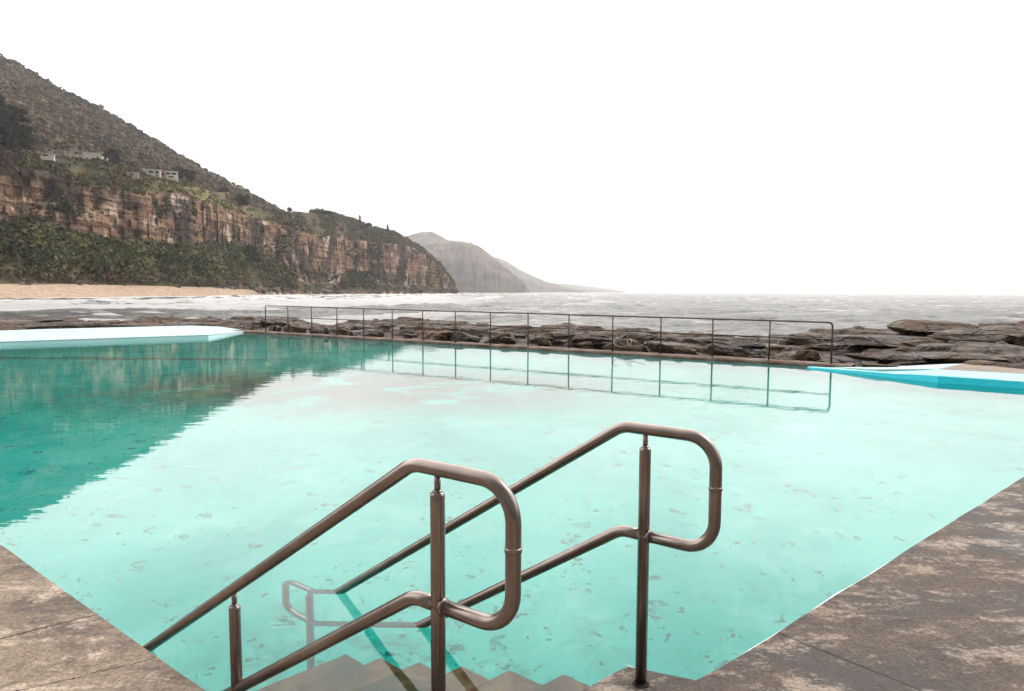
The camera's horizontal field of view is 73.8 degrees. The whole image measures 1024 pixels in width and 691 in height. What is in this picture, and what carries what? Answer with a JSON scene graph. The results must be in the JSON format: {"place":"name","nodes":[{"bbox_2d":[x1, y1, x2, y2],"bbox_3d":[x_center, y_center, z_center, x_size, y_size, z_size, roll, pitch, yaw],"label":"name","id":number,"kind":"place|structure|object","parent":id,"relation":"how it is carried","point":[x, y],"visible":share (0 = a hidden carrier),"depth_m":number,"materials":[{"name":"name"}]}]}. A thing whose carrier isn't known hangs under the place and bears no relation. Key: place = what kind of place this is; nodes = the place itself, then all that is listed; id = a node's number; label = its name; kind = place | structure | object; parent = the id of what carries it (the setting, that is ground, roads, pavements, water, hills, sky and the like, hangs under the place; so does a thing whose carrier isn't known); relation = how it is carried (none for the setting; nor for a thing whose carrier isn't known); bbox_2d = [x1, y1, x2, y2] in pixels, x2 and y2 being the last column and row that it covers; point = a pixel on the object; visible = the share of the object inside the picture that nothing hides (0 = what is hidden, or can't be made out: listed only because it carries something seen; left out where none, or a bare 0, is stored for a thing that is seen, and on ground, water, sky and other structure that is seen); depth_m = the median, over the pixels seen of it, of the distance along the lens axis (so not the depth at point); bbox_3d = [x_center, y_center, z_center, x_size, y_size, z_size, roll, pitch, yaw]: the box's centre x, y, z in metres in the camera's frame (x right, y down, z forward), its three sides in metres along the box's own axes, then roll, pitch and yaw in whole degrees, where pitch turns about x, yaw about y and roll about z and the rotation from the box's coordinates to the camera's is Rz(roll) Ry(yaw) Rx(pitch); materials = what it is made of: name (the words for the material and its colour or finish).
{"place":"outdoors","nodes":[
{"label":"outdoors","id":0,"kind":"place"},
{"bbox_2d":[0,545,204,690],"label":"pool deck","id":1,"kind":"structure","parent":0,"point":[53,637],"depth_m":3.10,"materials":[{"name":"concrete"}]},
{"bbox_2d":[0,66,457,297],"bbox_3d":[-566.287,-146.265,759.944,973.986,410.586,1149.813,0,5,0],"label":"cliff terrain","id":2,"kind":"structure","parent":0,"point":[131,214],"depth_m":422.83,"materials":[{"name":"stone"}]},
{"bbox_2d":[0,145,18,192],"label":"shrubby tree","id":3,"kind":"object","parent":2,"relation":"on","point":[6,158],"visible":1,"depth_m":306.14,"materials":[{"name":"green plant"}]},
{"bbox_2d":[0,93,23,157],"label":"pine tree","id":4,"kind":"object","parent":2,"relation":"on","point":[7,133],"visible":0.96,"depth_m":310.68,"materials":[{"name":"green plant"}]},
{"bbox_2d":[0,104,33,157],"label":"pine tree","id":5,"kind":"object","parent":2,"relation":"on","point":[17,112],"visible":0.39,"depth_m":323.38,"materials":[{"name":"green plant"}]},
{"bbox_2d":[17,129,36,157],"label":"bushy tree","id":6,"kind":"object","parent":2,"relation":"on","point":[29,140],"visible":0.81,"depth_m":328.63,"materials":[{"name":"green plant"}]},
{"bbox_2d":[37,152,55,161],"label":"shed","id":7,"kind":"structure","parent":2,"relation":"on","point":[48,157],"depth_m":349.59,"materials":[{"name":"white concrete"}]},
{"bbox_2d":[51,150,66,155],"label":"carport","id":8,"kind":"object","parent":2,"relation":"on","point":[59,153],"visible":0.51,"depth_m":426.82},
{"bbox_2d":[66,153,86,158],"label":"house wing","id":9,"kind":"structure","parent":2,"relation":"on","point":[69,155],"depth_m":437.08,"materials":[{"name":"grey"}]},
{"bbox_2d":[81,151,102,158],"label":"house","id":10,"kind":"structure","parent":2,"relation":"on","point":[93,155],"depth_m":457.06,"materials":[{"name":"white concrete"}]},
{"bbox_2d":[101,148,120,162],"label":"bushy tree","id":11,"kind":"object","parent":2,"relation":"on","point":[110,153],"visible":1,"depth_m":401.06,"materials":[{"name":"green plant"}]},
{"bbox_2d":[112,155,123,165],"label":"bushy tree","id":12,"kind":"object","parent":2,"relation":"on","point":[116,161],"visible":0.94,"depth_m":405.53,"materials":[{"name":"green plant"}]},
{"bbox_2d":[126,172,139,179],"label":"hut","id":13,"kind":"object","parent":2,"relation":"on","point":[134,175],"visible":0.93,"depth_m":400.85,"materials":[{"name":"white concrete"}]},
{"bbox_2d":[0,53,285,211],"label":"hill forest","id":14,"kind":"object","parent":2,"relation":"on","point":[80,113],"visible":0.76,"depth_m":601.24,"materials":[{"name":"green plant"}]},
{"bbox_2d":[0,214,299,290],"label":"slope scrub","id":15,"kind":"object","parent":2,"relation":"on","point":[210,263],"visible":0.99,"depth_m":348.63,"materials":[{"name":"green plant"}]},
{"bbox_2d":[141,168,161,177],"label":"house","id":16,"kind":"structure","parent":2,"relation":"on","point":[152,172],"depth_m":427.08,"materials":[{"name":"white concrete"}]},
{"bbox_2d":[164,171,177,181],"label":"house","id":17,"kind":"structure","parent":2,"relation":"on","point":[171,175],"depth_m":441.91,"materials":[{"name":"white concrete"}]},
{"bbox_2d":[172,166,186,178],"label":"bushy tree","id":18,"kind":"object","parent":2,"relation":"on","point":[180,170],"visible":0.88,"depth_m":446.75,"materials":[{"name":"green plant"}]},
{"bbox_2d":[182,169,196,182],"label":"bushy tree","id":19,"kind":"object","parent":2,"relation":"on","point":[190,176],"visible":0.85,"depth_m":459.27,"materials":[{"name":"green plant"}]},
{"bbox_2d":[212,192,224,198],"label":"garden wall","id":20,"kind":"structure","parent":2,"relation":"on","point":[221,194],"depth_m":490.66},
{"bbox_2d":[0,186,439,285],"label":"face scrub","id":21,"kind":"object","parent":2,"relation":"on","point":[63,202],"visible":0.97,"depth_m":412.42,"materials":[{"name":"green plant"}]},
{"bbox_2d":[218,186,228,192],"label":"bushy tree","id":22,"kind":"object","parent":2,"relation":"on","point":[223,188],"visible":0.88,"depth_m":510.45,"materials":[{"name":"green plant"}]},
{"bbox_2d":[2,150,455,286],"bbox_3d":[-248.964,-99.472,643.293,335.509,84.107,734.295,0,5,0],"label":"clifftop scrub","id":23,"kind":"object","parent":2,"relation":"on","point":[114,171],"visible":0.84,"depth_m":439.94,"materials":[{"name":"green plant"}]},
{"bbox_2d":[234,193,250,210],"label":"bushy tree","id":24,"kind":"object","parent":2,"relation":"on","point":[241,199],"visible":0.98,"depth_m":530.78,"materials":[{"name":"green plant"}]},
{"bbox_2d":[243,245,264,265],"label":"pine tree","id":25,"kind":"object","parent":2,"relation":"on","point":[250,249],"visible":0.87,"depth_m":517.86,"materials":[{"name":"green plant"}]},
{"bbox_2d":[286,206,295,217],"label":"bare tree","id":26,"kind":"object","parent":2,"relation":"on","point":[291,213],"visible":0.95,"depth_m":620.23,"materials":[{"name":"plant"}]},
{"bbox_2d":[308,208,333,215],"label":"bushy tree","id":27,"kind":"object","parent":2,"relation":"on","point":[318,211],"visible":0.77,"depth_m":705.18,"materials":[{"name":"green plant"}]},
{"bbox_2d":[339,269,376,289],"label":"foot scrub","id":28,"kind":"object","parent":2,"relation":"on","point":[360,276],"visible":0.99,"depth_m":741.53,"materials":[{"name":"green plant"}]},
{"bbox_2d":[407,232,511,272],"bbox_3d":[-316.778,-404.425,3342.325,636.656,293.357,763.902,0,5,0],"label":"hill","id":29,"kind":"structure","parent":0,"point":[426,238],"depth_m":3234.76,"materials":[{"name":"grey"}]},
{"bbox_2d":[420,242,530,292],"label":"headland","id":30,"kind":"structure","parent":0,"point":[469,267],"depth_m":2602.34,"materials":[{"name":"stone"}]},
{"bbox_2d":[0,333,1023,690],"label":"pool water","id":31,"kind":"structure","parent":0,"point":[150,491],"depth_m":6.06,"materials":[{"name":"liquid"}]},
{"bbox_2d":[0,292,1023,336],"bbox_3d":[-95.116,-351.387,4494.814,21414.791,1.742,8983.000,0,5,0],"label":"sea","id":32,"kind":"structure","parent":0,"point":[865,310],"depth_m":114.61,"materials":[{"name":"grey liquid"}]},
{"bbox_2d":[0,315,1023,368],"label":"rock shelf","id":33,"kind":"object","parent":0,"point":[1010,352],"visible":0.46,"depth_m":26.82,"materials":[{"name":"stone"}]},
{"bbox_2d":[5,322,33,324],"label":"rock","id":34,"kind":"object","parent":33,"relation":"on","point":[21,323],"visible":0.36,"depth_m":36.88,"materials":[{"name":"stone"}]},
{"bbox_2d":[16,317,62,322],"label":"rock","id":35,"kind":"object","parent":33,"relation":"on","point":[37,319],"visible":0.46,"depth_m":39.70,"materials":[{"name":"stone"}]},
{"bbox_2d":[133,320,172,321],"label":"rock","id":36,"kind":"object","parent":33,"relation":"on","point":[150,320],"visible":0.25,"depth_m":35.56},
{"bbox_2d":[171,319,215,320],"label":"rock","id":37,"kind":"object","parent":33,"relation":"on","point":[193,319],"visible":0.48,"depth_m":36.69,"materials":[{"name":"stone"}]},
{"bbox_2d":[268,325,281,330],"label":"rock","id":38,"kind":"object","parent":33,"relation":"on","point":[272,327],"visible":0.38,"depth_m":29.37,"materials":[{"name":"stone"}]},
{"bbox_2d":[259,318,295,323],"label":"rock","id":39,"kind":"object","parent":33,"relation":"on","point":[272,320],"visible":0.91,"depth_m":35.59,"materials":[{"name":"stone"}]},
{"bbox_2d":[278,322,287,326],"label":"rock","id":40,"kind":"object","parent":33,"relation":"on","point":[281,324],"visible":0.31,"depth_m":30.96,"materials":[{"name":"stone"}]},
{"bbox_2d":[283,324,302,332],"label":"rock","id":41,"kind":"object","parent":33,"relation":"on","point":[292,327],"visible":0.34,"depth_m":28.61,"materials":[{"name":"stone"}]},
{"bbox_2d":[297,327,305,332],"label":"rock","id":42,"kind":"object","parent":33,"relation":"on","point":[301,330],"visible":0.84,"depth_m":28.04,"materials":[{"name":"stone"}]},
{"bbox_2d":[308,328,323,333],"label":"rock","id":43,"kind":"object","parent":33,"relation":"on","point":[317,330],"visible":0.25,"depth_m":28.03,"materials":[{"name":"stone"}]},
{"bbox_2d":[323,328,329,334],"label":"rock","id":44,"kind":"object","parent":33,"relation":"on","point":[326,330],"visible":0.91,"depth_m":27.04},
{"bbox_2d":[333,327,357,335],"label":"rock","id":45,"kind":"object","parent":33,"relation":"on","point":[342,331],"visible":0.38,"depth_m":27.12,"materials":[{"name":"stone"}]},
{"bbox_2d":[349,324,373,329],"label":"rock","id":46,"kind":"object","parent":33,"relation":"on","point":[356,326],"visible":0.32,"depth_m":29.41,"materials":[{"name":"stone"}]},
{"bbox_2d":[361,328,384,336],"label":"rock","id":47,"kind":"object","parent":33,"relation":"on","point":[370,332],"visible":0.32,"depth_m":26.13,"materials":[{"name":"stone"}]},
{"bbox_2d":[376,332,383,336],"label":"rock","id":48,"kind":"object","parent":33,"relation":"on","point":[379,334],"visible":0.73,"depth_m":25.49,"materials":[{"name":"stone"}]},
{"bbox_2d":[374,325,391,331],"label":"rock","id":49,"kind":"object","parent":33,"relation":"on","point":[385,328],"visible":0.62,"depth_m":27.87,"materials":[{"name":"stone"}]},
{"bbox_2d":[393,329,413,335],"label":"rock","id":50,"kind":"object","parent":33,"relation":"on","point":[405,331],"visible":0.29,"depth_m":25.99,"materials":[{"name":"stone"}]},
{"bbox_2d":[403,334,417,338],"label":"rock","id":51,"kind":"object","parent":33,"relation":"on","point":[406,336],"visible":0.59,"depth_m":24.92,"materials":[{"name":"stone"}]},
{"bbox_2d":[400,326,426,330],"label":"rock","id":52,"kind":"object","parent":33,"relation":"on","point":[416,328],"visible":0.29,"depth_m":27.17,"materials":[{"name":"stone"}]},
{"bbox_2d":[418,331,453,340],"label":"rock","id":53,"kind":"object","parent":33,"relation":"on","point":[431,334],"visible":0.46,"depth_m":24.70,"materials":[{"name":"stone"}]},
{"bbox_2d":[433,334,445,340],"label":"rock","id":54,"kind":"object","parent":33,"relation":"on","point":[439,337],"visible":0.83,"depth_m":24.05,"materials":[{"name":"stone"}]},
{"bbox_2d":[433,327,460,331],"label":"rock","id":55,"kind":"object","parent":33,"relation":"on","point":[446,329],"visible":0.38,"depth_m":27.36,"materials":[{"name":"stone"}]},
{"bbox_2d":[450,326,469,332],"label":"rock","id":56,"kind":"object","parent":33,"relation":"on","point":[465,330],"visible":0.19,"depth_m":28.88,"materials":[{"name":"stone"}]},
{"bbox_2d":[450,331,481,341],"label":"rock","id":57,"kind":"object","parent":33,"relation":"on","point":[461,336],"visible":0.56,"depth_m":24.27,"materials":[{"name":"stone"}]},
{"bbox_2d":[464,337,479,342],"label":"rock","id":58,"kind":"object","parent":33,"relation":"on","point":[473,339],"visible":0.73,"depth_m":23.36,"materials":[{"name":"stone"}]},
{"bbox_2d":[469,328,491,337],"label":"rock","id":59,"kind":"object","parent":33,"relation":"on","point":[480,333],"visible":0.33,"depth_m":26.24,"materials":[{"name":"stone"}]},
{"bbox_2d":[483,332,517,343],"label":"rock","id":60,"kind":"object","parent":33,"relation":"on","point":[495,339],"visible":0.41,"depth_m":23.43,"materials":[{"name":"stone"}]},
{"bbox_2d":[500,337,515,344],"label":"rock","id":61,"kind":"object","parent":33,"relation":"on","point":[509,340],"visible":0.89,"depth_m":22.63,"materials":[{"name":"stone"}]},
{"bbox_2d":[513,333,526,338],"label":"rock","id":62,"kind":"object","parent":33,"relation":"on","point":[519,336],"visible":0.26,"depth_m":25.42,"materials":[{"name":"stone"}]},
{"bbox_2d":[522,334,561,345],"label":"rock","id":63,"kind":"object","parent":33,"relation":"on","point":[534,339],"visible":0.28,"depth_m":22.61,"materials":[{"name":"stone"}]},
{"bbox_2d":[536,340,551,346],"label":"rock","id":64,"kind":"object","parent":33,"relation":"on","point":[546,343],"visible":0.86,"depth_m":21.57,"materials":[{"name":"stone"}]},
{"bbox_2d":[540,332,575,339],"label":"rock","id":65,"kind":"object","parent":33,"relation":"on","point":[560,335],"visible":0.23,"depth_m":24.04,"materials":[{"name":"stone"}]},
{"bbox_2d":[577,341,593,348],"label":"rock","id":66,"kind":"object","parent":33,"relation":"on","point":[586,345],"visible":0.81,"depth_m":20.86,"materials":[{"name":"stone"}]},
{"bbox_2d":[560,337,611,349],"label":"rock","id":67,"kind":"object","parent":33,"relation":"on","point":[598,343],"visible":0.38,"depth_m":21.57,"materials":[{"name":"stone"}]},
{"bbox_2d":[588,334,611,338],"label":"rock","id":68,"kind":"object","parent":33,"relation":"on","point":[601,336],"visible":0.15,"depth_m":24.34,"materials":[{"name":"stone"}]},
{"bbox_2d":[602,338,648,351],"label":"rock","id":69,"kind":"object","parent":33,"relation":"on","point":[623,342],"visible":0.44,"depth_m":20.72,"materials":[{"name":"stone"}]},
{"bbox_2d":[613,337,645,346],"bbox_3d":[3.358,-0.093,19.703,1.094,0.262,0.436,3,5,32],"label":"cable","id":70,"kind":"object","parent":33,"relation":"on","point":[627,342],"visible":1,"depth_m":19.62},
{"bbox_2d":[619,346,640,351],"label":"rock","id":71,"kind":"object","parent":33,"relation":"on","point":[631,348],"visible":0.61,"depth_m":20.08,"materials":[{"name":"stone"}]},
{"bbox_2d":[619,332,658,345],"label":"rock","id":72,"kind":"object","parent":33,"relation":"on","point":[642,338],"visible":0.2,"depth_m":23.79,"materials":[{"name":"stone"}]},
{"bbox_2d":[658,337,680,341],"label":"rock","id":73,"kind":"object","parent":33,"relation":"on","point":[666,339],"visible":0.14,"depth_m":25.70,"materials":[{"name":"stone"}]},
{"bbox_2d":[644,341,705,353],"bbox_3d":[4.899,0.229,20.241,1.999,0.646,1.057,5,12,12],"label":"rock","id":74,"kind":"object","parent":33,"relation":"on","point":[654,347],"visible":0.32,"depth_m":19.97,"materials":[{"name":"stone"}]},
{"bbox_2d":[674,345,697,354],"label":"rock","id":75,"kind":"object","parent":33,"relation":"on","point":[683,349],"visible":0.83,"depth_m":19.34,"materials":[{"name":"stone"}]},
{"bbox_2d":[677,338,728,345],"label":"rock","id":76,"kind":"object","parent":33,"relation":"on","point":[696,341],"visible":0.22,"depth_m":22.09,"materials":[{"name":"stone"}]},
{"bbox_2d":[699,343,766,358],"bbox_3d":[6.285,0.356,19.406,1.954,0.823,0.742,1,5,11],"label":"rock","id":77,"kind":"object","parent":33,"relation":"on","point":[723,349],"visible":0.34,"depth_m":19.22,"materials":[{"name":"stone"}]},
{"bbox_2d":[733,348,755,357],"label":"rock","id":78,"kind":"object","parent":33,"relation":"on","point":[747,353],"visible":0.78,"depth_m":18.41,"materials":[{"name":"stone"}]},
{"bbox_2d":[730,341,764,349],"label":"rock","id":79,"kind":"object","parent":33,"relation":"on","point":[749,345],"visible":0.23,"depth_m":21.95,"materials":[{"name":"stone"}]},
{"bbox_2d":[753,349,766,356],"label":"rock","id":80,"kind":"object","parent":33,"relation":"on","point":[763,352],"visible":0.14,"depth_m":20.38,"materials":[{"name":"stone"}]},
{"bbox_2d":[761,344,810,355],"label":"rock","id":81,"kind":"object","parent":33,"relation":"on","point":[775,348],"visible":0.19,"depth_m":20.90,"materials":[{"name":"stone"}]},
{"bbox_2d":[771,350,839,362],"bbox_3d":[8.123,0.515,18.669,1.367,0.772,2.266,4,-3,-44],"label":"rock","id":82,"kind":"object","parent":33,"relation":"on","point":[787,355],"visible":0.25,"depth_m":18.51,"materials":[{"name":"stone"}]},
{"bbox_2d":[792,350,820,361],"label":"rock","id":83,"kind":"object","parent":33,"relation":"on","point":[807,355],"visible":0.93,"depth_m":17.73,"materials":[{"name":"stone"}]},
{"bbox_2d":[775,333,841,344],"bbox_3d":[9.600,0.284,21.406,2.934,1.280,1.050,4,5,39],"label":"rock","id":84,"kind":"object","parent":33,"relation":"on","point":[784,341],"visible":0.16,"depth_m":21.43,"materials":[{"name":"stone"}]},
{"bbox_2d":[797,342,852,351],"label":"rock","id":85,"kind":"object","parent":33,"relation":"on","point":[822,347],"visible":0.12,"depth_m":20.90,"materials":[{"name":"stone"}]},
{"bbox_2d":[840,352,925,362],"bbox_3d":[9.203,0.283,16.772,2.074,0.194,1.202,0,5,0],"label":"rock","id":86,"kind":"object","parent":33,"relation":"on","point":[888,357],"visible":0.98,"depth_m":16.35,"materials":[{"name":"stone"}]},
{"bbox_2d":[822,335,946,346],"bbox_3d":[10.849,-0.171,19.893,3.614,0.252,2.188,1,6,0],"label":"rock","id":87,"kind":"object","parent":33,"relation":"on","point":[884,340],"visible":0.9,"depth_m":19.42,"materials":[{"name":"stone"}]},
{"bbox_2d":[887,327,913,334],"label":"rock","id":88,"kind":"object","parent":33,"relation":"on","point":[902,332],"visible":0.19,"depth_m":22.41,"materials":[{"name":"stone"}]},
{"bbox_2d":[868,340,936,346],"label":"rock","id":89,"kind":"object","parent":33,"relation":"on","point":[913,343],"visible":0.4,"depth_m":19.23,"materials":[{"name":"stone"}]},
{"bbox_2d":[807,364,1023,388],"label":"blue ledge","id":90,"kind":"object","parent":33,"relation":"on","point":[979,375],"visible":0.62,"depth_m":14.15,"materials":[{"name":"paint"}]},
{"bbox_2d":[887,319,978,332],"bbox_3d":[14.079,-0.649,22.507,3.302,0.327,3.111,1,6,0],"label":"rock","id":91,"kind":"object","parent":33,"relation":"on","point":[931,326],"visible":0.81,"depth_m":21.60,"materials":[{"name":"stone"}]},
{"bbox_2d":[897,351,1013,362],"bbox_3d":[10.529,0.296,16.674,3.005,0.237,1.455,0,5,0],"label":"rock","id":92,"kind":"object","parent":33,"relation":"on","point":[934,356],"visible":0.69,"depth_m":16.25,"materials":[{"name":"stone"}]},
{"bbox_2d":[926,327,1023,342],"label":"rock","id":93,"kind":"object","parent":33,"relation":"on","point":[970,334],"visible":0.86,"depth_m":20.32,"materials":[{"name":"stone"}]},
{"bbox_2d":[979,326,1023,331],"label":"rock","id":94,"kind":"object","parent":33,"relation":"on","point":[1015,328],"visible":0.49,"depth_m":22.92,"materials":[{"name":"stone"}]},
{"bbox_2d":[1005,334,1023,346],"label":"rock","id":95,"kind":"object","parent":33,"relation":"on","point":[1018,339],"visible":0.81,"depth_m":19.20,"materials":[{"name":"stone"}]},
{"bbox_2d":[0,0,1023,293],"label":"sky","id":96,"kind":"structure","parent":0,"point":[640,146],"materials":[{"name":"white"}]},
{"bbox_2d":[495,258,583,291],"bbox_3d":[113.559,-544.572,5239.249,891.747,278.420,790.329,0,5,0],"label":"distant headland","id":97,"kind":"structure","parent":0,"point":[534,284],"depth_m":5116.21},
{"bbox_2d":[554,283,624,291],"bbox_3d":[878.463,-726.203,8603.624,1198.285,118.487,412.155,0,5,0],"label":"faint headland","id":98,"kind":"structure","parent":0,"point":[585,288],"depth_m":8515.25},
{"bbox_2d":[582,477,1023,690],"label":"pool deck","id":99,"kind":"structure","parent":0,"point":[941,609],"depth_m":3.28,"materials":[{"name":"concrete"}]},
{"bbox_2d":[143,458,521,690],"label":"handrail","id":100,"kind":"object","parent":99,"relation":"on","point":[438,604],"visible":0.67,"depth_m":2.17,"materials":[{"name":"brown metal"}]},
{"bbox_2d":[334,421,722,688],"bbox_3d":[-0.332,1.518,3.481,2.786,2.524,0.071,4,6,36],"label":"handrail","id":101,"kind":"object","parent":99,"relation":"on","point":[644,534],"visible":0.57,"depth_m":2.80,"materials":[{"name":"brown metal"}]},
{"bbox_2d":[721,486,1008,666],"bbox_3d":[2.505,1.308,4.328,4.602,0.020,0.022,-4,6,-40],"label":"edge paint","id":102,"kind":"object","parent":99,"relation":"attached to","point":[836,594],"visible":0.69,"depth_m":3.69,"materials":[{"name":"paint"}]},
{"label":"pool floor","id":103,"kind":"structure","parent":0,"visible":0},
{"bbox_2d":[0,326,243,345],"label":"painted ledge","id":104,"kind":"object","parent":103,"relation":"on","point":[55,336],"visible":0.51,"depth_m":25.68,"materials":[{"name":"paint"}]},
{"bbox_2d":[233,330,854,367],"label":"kerb","id":105,"kind":"structure","parent":103,"relation":"on","point":[706,358],"depth_m":19.61,"materials":[{"name":"concrete"}]},
{"bbox_2d":[265,305,833,363],"bbox_3d":[-1.270,-0.596,22.020,21.364,1.112,0.088,3,5,34],"label":"railing","id":106,"kind":"object","parent":105,"relation":"on","point":[568,328],"visible":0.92,"depth_m":19.96,"materials":[{"name":"metal"}]}
]}

